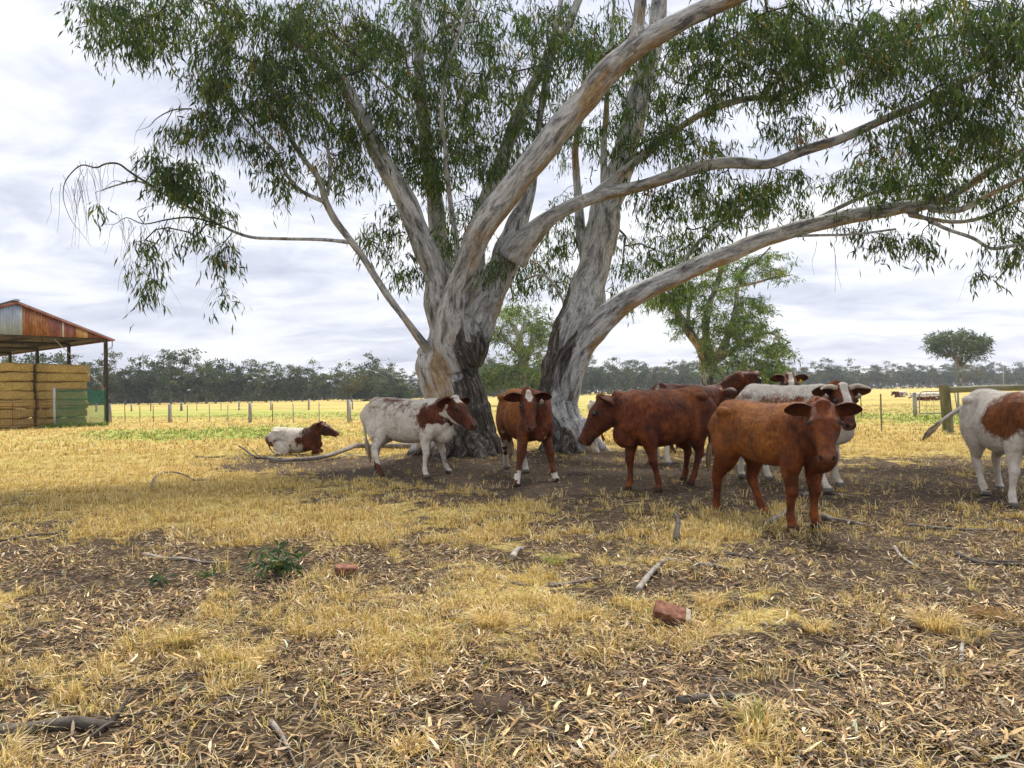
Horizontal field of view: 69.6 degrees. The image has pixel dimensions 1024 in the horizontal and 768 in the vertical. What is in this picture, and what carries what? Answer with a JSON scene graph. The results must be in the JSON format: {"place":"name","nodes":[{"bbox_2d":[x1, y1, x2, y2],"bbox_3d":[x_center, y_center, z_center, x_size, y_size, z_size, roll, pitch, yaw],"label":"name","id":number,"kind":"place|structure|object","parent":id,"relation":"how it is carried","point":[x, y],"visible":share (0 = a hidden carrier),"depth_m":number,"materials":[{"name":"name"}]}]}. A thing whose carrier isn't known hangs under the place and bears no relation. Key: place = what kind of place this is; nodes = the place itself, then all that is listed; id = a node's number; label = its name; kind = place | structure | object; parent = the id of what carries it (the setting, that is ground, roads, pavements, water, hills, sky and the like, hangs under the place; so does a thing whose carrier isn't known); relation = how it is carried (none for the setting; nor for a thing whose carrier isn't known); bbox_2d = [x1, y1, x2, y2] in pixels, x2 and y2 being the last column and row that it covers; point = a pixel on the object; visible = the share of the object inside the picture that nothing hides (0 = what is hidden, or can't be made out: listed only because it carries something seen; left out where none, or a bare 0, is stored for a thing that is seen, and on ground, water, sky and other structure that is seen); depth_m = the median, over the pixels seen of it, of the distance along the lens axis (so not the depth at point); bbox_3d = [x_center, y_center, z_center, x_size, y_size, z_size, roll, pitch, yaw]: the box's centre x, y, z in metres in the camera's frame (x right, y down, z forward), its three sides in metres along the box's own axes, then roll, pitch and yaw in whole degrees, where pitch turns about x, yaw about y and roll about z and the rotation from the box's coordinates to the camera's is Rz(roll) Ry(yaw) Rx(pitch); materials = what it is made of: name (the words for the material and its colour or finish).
{"place":"outdoors","nodes":[
{"label":"outdoors","id":0,"kind":"place"},
{"bbox_2d":[0,385,1023,767],"bbox_3d":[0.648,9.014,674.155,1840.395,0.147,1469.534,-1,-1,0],"label":"ground","id":1,"kind":"structure","parent":0,"point":[614,485],"depth_m":5.56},
{"bbox_2d":[0,418,32,428],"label":"straw bale","id":2,"kind":"object","parent":1,"relation":"on","point":[24,421],"visible":0.74,"depth_m":37.59},
{"bbox_2d":[0,409,32,418],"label":"straw bale","id":3,"kind":"object","parent":2,"relation":"on","point":[3,413],"visible":0.79,"depth_m":37.59},
{"bbox_2d":[0,399,34,409],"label":"straw bale","id":4,"kind":"object","parent":3,"relation":"on","point":[26,404],"visible":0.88,"depth_m":37.67},
{"bbox_2d":[0,391,33,400],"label":"straw bale","id":5,"kind":"object","parent":4,"relation":"on","point":[16,395],"visible":0.96,"depth_m":37.57},
{"bbox_2d":[0,381,32,391],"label":"straw bale","id":6,"kind":"object","parent":5,"relation":"on","point":[16,386],"visible":0.97,"depth_m":37.56},
{"bbox_2d":[0,372,34,381],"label":"straw bale","id":7,"kind":"object","parent":6,"relation":"on","point":[16,376],"visible":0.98,"depth_m":37.58},
{"bbox_2d":[0,362,34,372],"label":"straw bale","id":8,"kind":"object","parent":7,"relation":"on","point":[14,367],"visible":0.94,"depth_m":37.59},
{"bbox_2d":[14,352,52,391],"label":"gum tree","id":9,"kind":"object","parent":1,"relation":"on","point":[41,360],"visible":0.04,"depth_m":97.25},
{"bbox_2d":[53,388,55,424],"bbox_3d":[-23.570,1.250,37.895,0.110,2.130,0.105,-1,-1,0],"label":"gate post","id":10,"kind":"object","parent":1,"relation":"on","point":[54,416],"visible":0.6,"depth_m":37.85,"materials":[{"name":"metal"}]},
{"bbox_2d":[0,401,52,425],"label":"rusty gate","id":11,"kind":"structure","parent":10,"relation":"attached to","point":[7,410],"depth_m":36.71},
{"bbox_2d":[0,299,114,425],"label":"hay shed","id":12,"kind":"structure","parent":1,"relation":"on","point":[24,328],"depth_m":38.58,"materials":[{"name":"metal"}]},
{"bbox_2d":[32,417,86,427],"bbox_3d":[-24.277,2.046,39.459,1.362,0.668,2.494,-1,-1,40],"label":"straw bale","id":13,"kind":"object","parent":1,"relation":"on","point":[75,420],"visible":0.56,"depth_m":39.11},
{"bbox_2d":[32,408,88,418],"bbox_3d":[-24.257,1.575,39.502,1.363,0.672,2.566,-1,-1,40],"label":"straw bale","id":14,"kind":"object","parent":13,"relation":"on","point":[60,413],"visible":0.88,"depth_m":39.11},
{"bbox_2d":[34,399,88,409],"bbox_3d":[-24.232,1.086,39.539,1.354,0.664,2.494,-1,-1,40],"label":"straw bale","id":15,"kind":"object","parent":14,"relation":"on","point":[84,404],"visible":0.87,"depth_m":39.15},
{"bbox_2d":[33,390,87,400],"bbox_3d":[-24.286,0.614,39.486,1.355,0.661,2.485,-1,-1,40],"label":"straw bale","id":16,"kind":"object","parent":15,"relation":"on","point":[64,395],"visible":0.89,"depth_m":39.10},
{"bbox_2d":[32,382,86,391],"bbox_3d":[-24.298,0.148,39.486,1.352,0.700,2.476,-1,-1,40],"label":"straw bale","id":17,"kind":"object","parent":16,"relation":"on","point":[42,386],"visible":0.94,"depth_m":39.02},
{"bbox_2d":[30,372,89,383],"bbox_3d":[-24.221,-0.315,39.593,1.349,0.657,2.633,-1,-1,40],"label":"straw bale","id":18,"kind":"object","parent":17,"relation":"on","point":[58,377],"visible":0.94,"depth_m":39.11},
{"bbox_2d":[31,363,90,373],"bbox_3d":[-24.264,-0.784,39.560,1.357,0.646,2.747,-1,-1,40],"label":"straw bale","id":19,"kind":"object","parent":18,"relation":"on","point":[55,368],"visible":0.95,"depth_m":39.10},
{"bbox_2d":[39,421,109,428],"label":"green weeds","id":20,"kind":"object","parent":1,"relation":"on","point":[102,423],"visible":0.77,"depth_m":38.42,"materials":[{"name":"green plant"}]},
{"bbox_2d":[50,351,103,399],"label":"gum tree","id":21,"kind":"object","parent":1,"relation":"on","point":[91,368],"visible":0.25,"depth_m":172.87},
{"bbox_2d":[0,693,157,736],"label":"rotting log","id":22,"kind":"object","parent":1,"relation":"on","point":[61,723],"visible":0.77,"depth_m":3.23,"materials":[{"name":"wood"}]},
{"bbox_2d":[88,375,112,403],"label":"gum tree","id":23,"kind":"object","parent":1,"relation":"on","point":[99,392],"visible":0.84,"depth_m":168.52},
{"bbox_2d":[90,351,135,403],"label":"gum tree","id":24,"kind":"object","parent":1,"relation":"on","point":[111,390],"visible":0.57,"depth_m":172.72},
{"bbox_2d":[82,721,148,743],"bbox_3d":[-1.687,1.476,3.146,0.251,0.044,0.089,-1,-1,-20],"label":"fallen stick","id":25,"kind":"object","parent":1,"relation":"on","point":[101,727],"visible":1,"depth_m":3.16,"materials":[{"name":"grey wood"}]},
{"bbox_2d":[102,348,144,404],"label":"gum tree","id":26,"kind":"object","parent":1,"relation":"on","point":[125,383],"visible":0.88,"depth_m":172.50,"materials":[{"name":"plant"}]},
{"bbox_2d":[119,365,151,404],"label":"gum tree","id":27,"kind":"object","parent":1,"relation":"on","point":[136,400],"visible":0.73,"depth_m":173.00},
{"bbox_2d":[133,367,158,403],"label":"gum tree","id":28,"kind":"object","parent":1,"relation":"on","point":[145,393],"visible":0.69,"depth_m":173.23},
{"bbox_2d":[135,351,180,403],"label":"gum tree","id":29,"kind":"object","parent":1,"relation":"on","point":[153,370],"visible":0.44,"depth_m":171.90,"materials":[{"name":"plant"}]},
{"bbox_2d":[147,571,176,587],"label":"seedling","id":30,"kind":"object","parent":1,"relation":"on","point":[159,578],"visible":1,"depth_m":5.68,"materials":[{"name":"green plant"}]},
{"bbox_2d":[149,348,194,403],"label":"gum tree","id":31,"kind":"object","parent":1,"relation":"on","point":[170,384],"visible":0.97,"depth_m":165.03,"materials":[{"name":"plant"}]},
{"bbox_2d":[142,552,224,563],"bbox_3d":[-2.982,1.564,6.576,1.043,0.046,0.129,-1,-1,26],"label":"fallen stick","id":32,"kind":"object","parent":1,"relation":"on","point":[188,558],"visible":0.84,"depth_m":6.55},
{"bbox_2d":[166,355,204,403],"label":"gum tree","id":33,"kind":"object","parent":1,"relation":"on","point":[179,394],"visible":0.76,"depth_m":167.97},
{"bbox_2d":[151,621,222,648],"bbox_3d":[-1.906,1.462,4.288,0.457,0.121,0.398,-1,-1,0],"label":"grass tussock","id":34,"kind":"object","parent":1,"relation":"on","point":[196,634],"depth_m":4.29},
{"bbox_2d":[172,346,235,403],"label":"gum tree","id":35,"kind":"object","parent":1,"relation":"on","point":[209,378],"visible":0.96,"depth_m":167.76,"materials":[{"name":"plant"}]},
{"bbox_2d":[204,581,244,600],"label":"grass tussock","id":36,"kind":"object","parent":1,"relation":"on","point":[221,592],"depth_m":5.31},
{"bbox_2d":[95,399,354,411],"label":"wire fence","id":37,"kind":"object","parent":1,"relation":"on","point":[181,406],"visible":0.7,"depth_m":78.94,"materials":[{"name":"metal"}]},
{"bbox_2d":[214,366,245,402],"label":"gum tree","id":38,"kind":"object","parent":1,"relation":"on","point":[231,388],"visible":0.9,"depth_m":171.37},
{"bbox_2d":[216,359,258,402],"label":"gum tree","id":39,"kind":"object","parent":1,"relation":"on","point":[232,365],"visible":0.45,"depth_m":174.24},
{"bbox_2d":[233,362,270,402],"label":"gum tree","id":40,"kind":"object","parent":1,"relation":"on","point":[251,389],"visible":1,"depth_m":171.30,"materials":[{"name":"plant"}]},
{"bbox_2d":[249,361,280,401],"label":"gum tree","id":41,"kind":"object","parent":1,"relation":"on","point":[271,382],"visible":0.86,"depth_m":174.87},
{"bbox_2d":[239,538,309,580],"bbox_3d":[-1.849,1.377,5.884,0.513,0.335,0.533,0,-1,-40],"label":"gum sprig","id":42,"kind":"object","parent":1,"relation":"on","point":[279,565],"visible":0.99,"depth_m":5.81,"materials":[{"name":"plant"}]},
{"bbox_2d":[266,371,288,400],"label":"gum tree","id":43,"kind":"object","parent":1,"relation":"on","point":[279,389],"visible":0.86,"depth_m":177.60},
{"bbox_2d":[268,719,290,749],"bbox_3d":[-0.980,1.486,3.118,0.028,0.028,0.291,-1,-1,-33],"label":"fallen stick","id":44,"kind":"object","parent":1,"relation":"on","point":[273,725],"visible":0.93,"depth_m":3.14,"materials":[{"name":"grey wood"}]},
{"bbox_2d":[271,364,310,401],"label":"gum tree","id":45,"kind":"object","parent":1,"relation":"on","point":[293,377],"visible":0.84,"depth_m":179.63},
{"bbox_2d":[108,400,492,422],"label":"wire fence","id":46,"kind":"object","parent":1,"relation":"on","point":[250,405],"visible":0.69,"depth_m":41.35,"materials":[{"name":"metal"}]},
{"bbox_2d":[264,421,339,455],"bbox_3d":[-5.139,1.376,18.038,1.876,0.976,0.731,-1,-1,4],"label":"cow","id":47,"kind":"object","parent":1,"relation":"on","point":[282,440],"visible":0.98,"depth_m":17.86},
{"bbox_2d":[284,364,319,401],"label":"gum tree","id":48,"kind":"object","parent":1,"relation":"on","point":[305,384],"visible":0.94,"depth_m":180.42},
{"bbox_2d":[297,357,333,400],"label":"gum tree","id":49,"kind":"object","parent":1,"relation":"on","point":[319,384],"visible":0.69,"depth_m":189.41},
{"bbox_2d":[319,373,338,400],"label":"gum tree","id":50,"kind":"object","parent":1,"relation":"on","point":[328,392],"visible":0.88,"depth_m":191.53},
{"bbox_2d":[267,442,413,461],"bbox_3d":[-3.612,1.555,17.712,1.383,0.308,4.750,-1,-1,40],"label":"fallen bough","id":51,"kind":"object","parent":1,"relation":"on","point":[362,445],"visible":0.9,"depth_m":16.83,"materials":[{"name":"grey wood"}]},
{"bbox_2d":[329,362,354,400],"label":"gum tree","id":52,"kind":"object","parent":1,"relation":"on","point":[338,382],"visible":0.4,"depth_m":191.12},
{"bbox_2d":[334,563,356,574],"bbox_3d":[-1.334,1.482,5.900,0.176,0.084,0.107,-1,-1,-15],"label":"brick","id":53,"kind":"object","parent":1,"relation":"on","point":[339,568],"visible":0.95,"depth_m":5.86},
{"bbox_2d":[332,372,375,401],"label":"gum tree","id":54,"kind":"object","parent":1,"relation":"on","point":[351,388],"visible":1,"depth_m":158.97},
{"bbox_2d":[347,366,386,400],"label":"gum tree","id":55,"kind":"object","parent":1,"relation":"on","point":[366,395],"visible":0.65,"depth_m":164.47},
{"bbox_2d":[342,350,391,395],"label":"gum tree","id":56,"kind":"object","parent":1,"relation":"on","point":[377,365],"visible":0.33,"depth_m":195.24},
{"bbox_2d":[371,380,398,397],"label":"gum tree","id":57,"kind":"object","parent":1,"relation":"on","point":[382,391],"visible":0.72,"depth_m":149.52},
{"bbox_2d":[385,378,415,398],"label":"gum tree","id":58,"kind":"object","parent":1,"relation":"on","point":[401,391],"visible":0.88,"depth_m":149.35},
{"bbox_2d":[380,721,444,757],"bbox_3d":[-0.395,1.448,2.993,0.309,0.095,0.277,-1,-1,0],"label":"grass tussock","id":59,"kind":"object","parent":1,"relation":"on","point":[416,747],"depth_m":3.00,"materials":[{"name":"plant"}]},
{"bbox_2d":[359,395,476,477],"bbox_3d":[-1.827,0.909,13.082,2.897,1.439,1.137,-1,-1,37],"label":"cow","id":60,"kind":"object","parent":1,"relation":"on","point":[424,423],"visible":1,"depth_m":12.86},
{"bbox_2d":[391,620,458,648],"bbox_3d":[-0.485,1.440,4.225,0.462,0.123,0.406,-1,-1,0],"label":"grass tussock","id":61,"kind":"object","parent":1,"relation":"on","point":[431,632],"depth_m":4.25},
{"bbox_2d":[451,598,520,629],"bbox_3d":[-0.140,1.418,4.488,0.568,0.149,0.516,-1,-1,0],"label":"grass tussock","id":62,"kind":"object","parent":1,"relation":"on","point":[492,617],"depth_m":4.48,"materials":[{"name":"plant"}]},
{"bbox_2d":[464,691,523,717],"bbox_3d":[-0.089,1.478,3.442,0.296,0.060,0.270,-1,-1,0],"label":"cow pat","id":63,"kind":"object","parent":1,"relation":"on","point":[501,703],"visible":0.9,"depth_m":3.38,"materials":[{"name":"soil"}]},
{"bbox_2d":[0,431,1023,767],"bbox_3d":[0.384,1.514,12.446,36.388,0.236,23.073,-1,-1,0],"label":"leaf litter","id":64,"kind":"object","parent":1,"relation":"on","point":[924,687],"visible":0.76,"depth_m":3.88,"materials":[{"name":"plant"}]},
{"bbox_2d":[478,300,554,395],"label":"gum tree","id":65,"kind":"object","parent":1,"relation":"on","point":[521,367],"visible":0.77,"depth_m":82.63,"materials":[{"name":"green plant"}]},
{"bbox_2d":[495,387,559,486],"bbox_3d":[0.209,0.822,12.682,0.905,1.577,2.926,-1,-1,-6],"label":"cow","id":66,"kind":"object","parent":1,"relation":"on","point":[524,417],"visible":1,"depth_m":11.90},
{"bbox_2d":[46,0,1023,460],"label":"gum tree","id":67,"kind":"object","parent":1,"relation":"on","point":[466,290],"visible":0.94,"depth_m":14.79,"materials":[{"name":"green plant"}]},
{"bbox_2d":[87,373,1022,404],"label":"wood","id":68,"kind":"object","parent":1,"relation":"on","point":[298,397],"visible":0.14,"depth_m":225.33,"materials":[{"name":"plant"}]},
{"bbox_2d":[548,577,602,587],"bbox_3d":[0.482,1.493,5.547,0.446,0.039,0.063,-1,-1,-23],"label":"fallen stick","id":69,"kind":"object","parent":1,"relation":"on","point":[550,585],"visible":0.89,"depth_m":5.50,"materials":[{"name":"grey wood"}]},
{"bbox_2d":[581,366,600,394],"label":"gum tree","id":70,"kind":"object","parent":1,"relation":"on","point":[589,377],"visible":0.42,"depth_m":257.91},
{"bbox_2d":[584,355,619,392],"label":"gum tree","id":71,"kind":"object","parent":1,"relation":"on","point":[600,384],"visible":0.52,"depth_m":264.67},
{"bbox_2d":[594,360,624,394],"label":"gum tree","id":72,"kind":"object","parent":1,"relation":"on","point":[606,379],"visible":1,"depth_m":259.67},
{"bbox_2d":[619,368,637,391],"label":"gum tree","id":73,"kind":"object","parent":1,"relation":"on","point":[625,380],"visible":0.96,"depth_m":266.88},
{"bbox_2d":[622,360,652,388],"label":"gum tree","id":74,"kind":"object","parent":1,"relation":"on","point":[638,381],"visible":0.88,"depth_m":280.51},
{"bbox_2d":[620,595,657,613],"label":"grass tussock","id":75,"kind":"object","parent":1,"relation":"on","point":[637,609],"depth_m":4.84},
{"bbox_2d":[578,385,716,491],"bbox_3d":[2.126,0.789,11.018,2.414,1.536,0.914,-1,-1,-33],"label":"cow","id":76,"kind":"object","parent":1,"relation":"on","point":[650,421],"visible":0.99,"depth_m":10.62},
{"bbox_2d":[633,558,681,593],"bbox_3d":[1.104,1.462,5.692,0.126,0.070,1.066,-1,-1,29],"label":"fallen stick","id":77,"kind":"object","parent":1,"relation":"on","point":[642,583],"visible":0.87,"depth_m":5.54,"materials":[{"name":"grey wood"}]},
{"bbox_2d":[654,366,679,383],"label":"gum tree","id":78,"kind":"object","parent":1,"relation":"on","point":[669,380],"visible":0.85,"depth_m":282.53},
{"bbox_2d":[652,600,690,626],"bbox_3d":[0.991,1.430,4.568,0.242,0.164,0.128,-1,-1,8],"label":"brick","id":79,"kind":"object","parent":1,"relation":"on","point":[666,612],"visible":0.82,"depth_m":4.53,"materials":[{"name":"brick"}]},
{"bbox_2d":[672,513,680,542],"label":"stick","id":80,"kind":"object","parent":1,"relation":"on","point":[676,535],"visible":0.95,"depth_m":7.01,"materials":[{"name":"wood"}]},
{"bbox_2d":[672,359,699,384],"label":"gum tree","id":81,"kind":"object","parent":1,"relation":"on","point":[690,376],"visible":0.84,"depth_m":289.64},
{"bbox_2d":[650,383,736,465],"bbox_3d":[3.774,0.768,15.128,2.772,1.597,1.262,-1,-1,-32],"label":"cow","id":82,"kind":"object","parent":1,"relation":"on","point":[718,394],"visible":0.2,"depth_m":15.09},
{"bbox_2d":[688,587,729,608],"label":"grass tussock","id":83,"kind":"object","parent":1,"relation":"on","point":[720,604],"depth_m":4.97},
{"bbox_2d":[676,693,742,706],"bbox_3d":[0.920,1.458,3.418,0.323,0.050,0.050,-1,-1,-13],"label":"rotten stick","id":84,"kind":"object","parent":1,"relation":"on","point":[681,699],"visible":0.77,"depth_m":3.39,"materials":[{"name":"grey wood"}]},
{"bbox_2d":[669,369,761,454],"bbox_3d":[4.486,0.624,16.850,2.517,1.878,1.285,-1,-1,39],"label":"cow","id":85,"kind":"object","parent":1,"relation":"on","point":[738,381],"visible":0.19,"depth_m":16.28},
{"bbox_2d":[638,246,804,391],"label":"gum tree","id":86,"kind":"object","parent":1,"relation":"on","point":[710,358],"visible":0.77,"depth_m":46.30,"materials":[{"name":"green plant"}]},
{"bbox_2d":[710,689,810,734],"bbox_3d":[1.060,1.407,3.123,0.423,0.126,0.413,-1,-1,-25],"label":"grass tussock","id":87,"kind":"object","parent":1,"relation":"on","point":[760,711],"depth_m":3.16,"materials":[{"name":"plant"}]},
{"bbox_2d":[505,0,1023,453],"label":"gum tree","id":88,"kind":"object","parent":1,"relation":"on","point":[589,318],"visible":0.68,"depth_m":16.41,"materials":[{"name":"green plant"}]},
{"bbox_2d":[708,396,862,530],"bbox_3d":[2.836,0.817,7.917,0.724,1.383,2.073,-1,-1,-24],"label":"cow","id":89,"kind":"object","parent":1,"relation":"on","point":[790,439],"visible":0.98,"depth_m":7.61},
{"bbox_2d":[770,372,808,385],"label":"cow","id":90,"kind":"object","parent":1,"relation":"on","point":[788,378],"visible":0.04,"depth_m":15.67},
{"bbox_2d":[736,380,871,492],"bbox_3d":[4.141,0.724,10.852,0.913,1.556,2.520,-1,-1,-26],"label":"cow","id":91,"kind":"object","parent":1,"relation":"on","point":[836,391],"visible":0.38,"depth_m":10.51},
{"bbox_2d":[785,615,834,634],"bbox_3d":[1.795,1.433,4.404,0.292,0.090,0.331,-1,-1,31],"label":"grass tussock","id":92,"kind":"object","parent":1,"relation":"on","point":[812,629],"depth_m":4.39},
{"bbox_2d":[799,361,825,384],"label":"gum tree","id":93,"kind":"object","parent":1,"relation":"on","point":[810,379],"visible":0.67,"depth_m":344.87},
{"bbox_2d":[829,358,854,381],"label":"gum tree","id":94,"kind":"object","parent":1,"relation":"on","point":[842,378],"visible":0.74,"depth_m":350.77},
{"bbox_2d":[820,513,865,525],"bbox_3d":[3.539,1.455,7.862,0.100,0.074,0.605,-1,-1,-24],"label":"fallen stick","id":95,"kind":"object","parent":1,"relation":"on","point":[824,516],"visible":0.95,"depth_m":7.88,"materials":[{"name":"grey wood"}]},
{"bbox_2d":[868,360,897,388],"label":"gum tree","id":96,"kind":"object","parent":1,"relation":"on","point":[880,376],"visible":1,"depth_m":363.14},
{"bbox_2d":[893,366,913,388],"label":"gum tree","id":97,"kind":"object","parent":1,"relation":"on","point":[902,381],"visible":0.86,"depth_m":380.02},
{"bbox_2d":[906,364,936,387],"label":"gum tree","id":98,"kind":"object","parent":1,"relation":"on","point":[920,378],"visible":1,"depth_m":379.39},
{"bbox_2d":[895,601,986,634],"bbox_3d":[2.506,1.388,4.361,0.502,0.151,0.599,-1,-1,0],"label":"grass tussock","id":99,"kind":"object","parent":1,"relation":"on","point":[935,625],"depth_m":4.34,"materials":[{"name":"plant"}]},
{"bbox_2d":[917,327,995,385],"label":"gum tree","id":100,"kind":"object","parent":1,"relation":"on","point":[973,344],"visible":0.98,"depth_m":148.30,"materials":[{"name":"green plant"}]},
{"bbox_2d":[905,522,1020,531],"bbox_3d":[4.575,1.449,7.361,1.136,0.035,0.178,-1,-1,27],"label":"fallen stick","id":101,"kind":"object","parent":1,"relation":"on","point":[937,527],"visible":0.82,"depth_m":7.37,"materials":[{"name":"grey wood"}]},
{"bbox_2d":[922,388,1023,507],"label":"cow","id":102,"kind":"object","parent":1,"relation":"on","point":[992,420],"visible":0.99,"depth_m":9.24},
{"bbox_2d":[950,363,996,385],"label":"gum tree","id":103,"kind":"object","parent":1,"relation":"on","point":[970,377],"visible":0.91,"depth_m":328.57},
{"bbox_2d":[939,385,1023,431],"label":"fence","id":104,"kind":"object","parent":1,"relation":"on","point":[945,391],"visible":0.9,"depth_m":22.45,"materials":[{"name":"wood"}]},
{"bbox_2d":[976,361,996,385],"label":"gum tree","id":105,"kind":"object","parent":1,"relation":"on","point":[987,376],"visible":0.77,"depth_m":388.97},
{"bbox_2d":[954,551,1023,565],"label":"fallen stick","id":106,"kind":"object","parent":1,"relation":"on","point":[984,561],"visible":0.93,"depth_m":5.91,"materials":[{"name":"grey wood"}]},
{"bbox_2d":[958,605,1023,622],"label":"cow pat","id":107,"kind":"object","parent":1,"relation":"on","point":[990,611],"visible":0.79,"depth_m":4.58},
{"bbox_2d":[997,365,1022,384],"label":"gum tree","id":108,"kind":"object","parent":1,"relation":"on","point":[1010,377],"visible":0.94,"depth_m":388.81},
{"bbox_2d":[0,402,1023,767],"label":"dry grass","id":109,"kind":"structure","parent":0,"point":[730,524],"depth_m":6.78,"materials":[{"name":"plant"}]},
{"bbox_2d":[0,0,1023,391],"label":"sky","id":110,"kind":"structure","parent":0,"point":[307,299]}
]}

